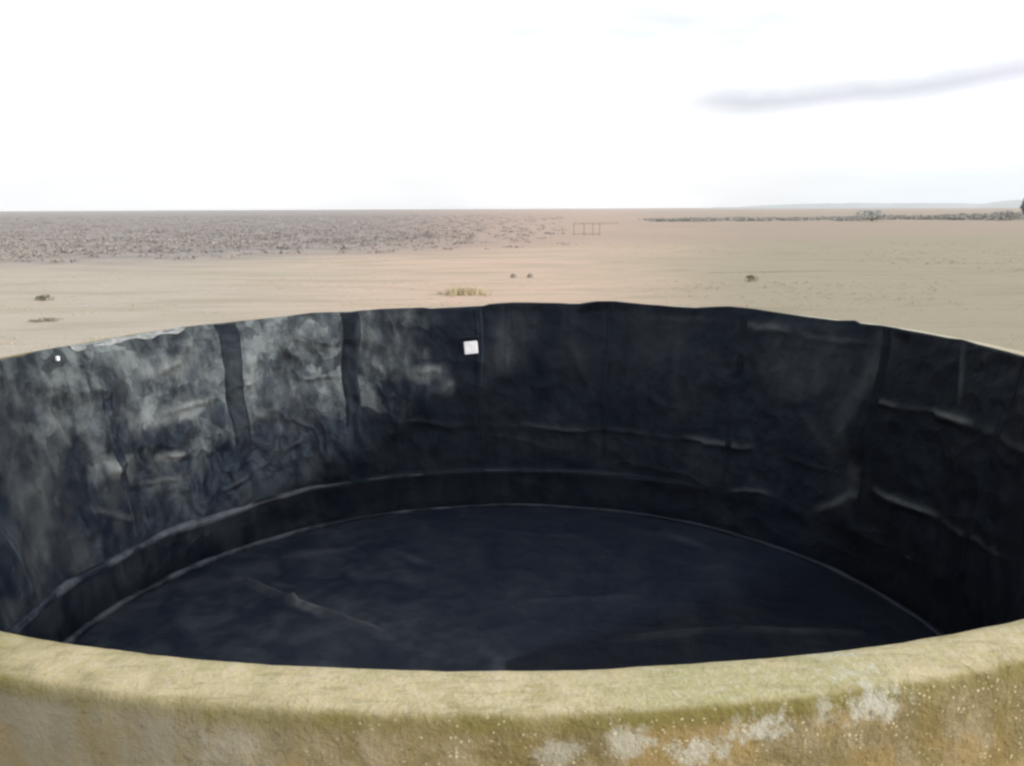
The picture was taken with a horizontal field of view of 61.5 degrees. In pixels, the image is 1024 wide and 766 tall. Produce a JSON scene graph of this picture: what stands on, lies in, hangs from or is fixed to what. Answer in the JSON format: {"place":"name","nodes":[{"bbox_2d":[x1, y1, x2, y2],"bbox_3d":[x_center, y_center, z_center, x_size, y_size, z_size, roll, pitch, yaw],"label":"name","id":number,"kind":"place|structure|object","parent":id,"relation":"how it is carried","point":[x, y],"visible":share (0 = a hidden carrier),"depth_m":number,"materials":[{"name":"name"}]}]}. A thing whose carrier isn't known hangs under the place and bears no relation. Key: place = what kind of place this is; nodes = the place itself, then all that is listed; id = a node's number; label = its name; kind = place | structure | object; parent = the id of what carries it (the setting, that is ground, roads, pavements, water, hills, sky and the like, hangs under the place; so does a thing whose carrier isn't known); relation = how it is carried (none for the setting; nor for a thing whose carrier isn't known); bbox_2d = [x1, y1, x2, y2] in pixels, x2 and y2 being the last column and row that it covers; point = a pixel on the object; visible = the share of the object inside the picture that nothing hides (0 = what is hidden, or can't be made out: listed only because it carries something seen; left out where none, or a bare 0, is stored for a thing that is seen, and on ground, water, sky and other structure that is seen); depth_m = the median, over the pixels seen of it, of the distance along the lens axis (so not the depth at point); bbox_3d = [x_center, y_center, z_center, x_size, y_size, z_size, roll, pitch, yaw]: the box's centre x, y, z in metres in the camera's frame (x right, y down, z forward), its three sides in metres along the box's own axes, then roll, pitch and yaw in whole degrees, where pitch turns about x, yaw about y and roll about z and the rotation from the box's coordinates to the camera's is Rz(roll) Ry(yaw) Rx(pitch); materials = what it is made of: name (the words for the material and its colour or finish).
{"place":"outdoors","nodes":[
{"label":"outdoors","id":0,"kind":"place"},
{"bbox_2d":[0,208,1023,357],"bbox_3d":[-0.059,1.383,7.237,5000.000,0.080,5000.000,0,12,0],"label":"ground","id":1,"kind":"structure","parent":0,"point":[552,265],"depth_m":39.32,"materials":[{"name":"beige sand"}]},
{"bbox_2d":[34,294,54,299],"bbox_3d":[-14.740,-2.692,27.120,0.648,0.250,0.438,0,12,0],"label":"shrub","id":2,"kind":"object","parent":1,"relation":"on","point":[43,297],"visible":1,"depth_m":27.11,"materials":[{"name":"brown plant"}]},
{"bbox_2d":[28,317,62,321],"bbox_3d":[-11.933,-1.615,22.014,0.824,0.124,0.409,0,12,0],"label":"grass clump","id":3,"kind":"object","parent":1,"relation":"on","point":[42,319],"visible":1,"depth_m":22.00,"materials":[{"name":"brown plant"}]},
{"bbox_2d":[0,214,569,262],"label":"scrub","id":4,"kind":"object","parent":1,"relation":"on","point":[154,248],"visible":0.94,"depth_m":87.89,"materials":[{"name":"grey plant"}]},
{"bbox_2d":[437,285,491,296],"bbox_3d":[-1.636,-3.030,28.310,1.751,0.307,1.586,-3,12,-14],"label":"grass clump","id":5,"kind":"object","parent":1,"relation":"on","point":[459,291],"visible":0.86,"depth_m":28.17,"materials":[{"name":"beige plant"}]},
{"bbox_2d":[0,301,1023,765],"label":"water tank","id":6,"kind":"object","parent":1,"relation":"on","point":[606,533],"visible":1,"depth_m":8.64,"materials":[{"name":"black plastic"}]},
{"bbox_2d":[572,223,618,234],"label":"wooden fence","id":7,"kind":"object","parent":1,"relation":"on","point":[584,233],"visible":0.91,"depth_m":88.37,"materials":[{"name":"grey wood"}]},
{"bbox_2d":[745,275,758,281],"bbox_3d":[9.196,-4.032,32.999,0.586,0.307,0.405,0,12,0],"label":"shrub","id":8,"kind":"object","parent":1,"relation":"on","point":[752,277],"visible":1,"depth_m":32.96,"materials":[{"name":"brown plant"}]},
{"bbox_2d":[711,271,810,272],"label":"withered grass","id":9,"kind":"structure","parent":1,"relation":"on","point":[767,272],"depth_m":37.27,"materials":[{"name":"brown plant"}]},
{"bbox_2d":[638,210,1023,221],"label":"treeline","id":10,"kind":"object","parent":1,"relation":"on","point":[1006,215],"visible":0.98,"depth_m":176.07,"materials":[{"name":"grey plant"}]},
{"bbox_2d":[856,209,886,220],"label":"bush","id":11,"kind":"object","parent":1,"relation":"on","point":[871,215],"visible":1,"depth_m":160.96,"materials":[{"name":"grey plant"}]},
{"bbox_2d":[1020,200,1023,214],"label":"tree","id":12,"kind":"object","parent":1,"relation":"on","point":[1022,206],"visible":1,"depth_m":162.25,"materials":[{"name":"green plant"}]},
{"bbox_2d":[0,0,1023,210],"label":"sky","id":13,"kind":"structure","parent":0,"point":[106,105],"materials":[{"name":"white"}]},
{"bbox_2d":[713,200,1022,208],"bbox_3d":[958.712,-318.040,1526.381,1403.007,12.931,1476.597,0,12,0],"label":"hills","id":14,"kind":"structure","parent":0,"point":[1010,204],"depth_m":1233.29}
]}

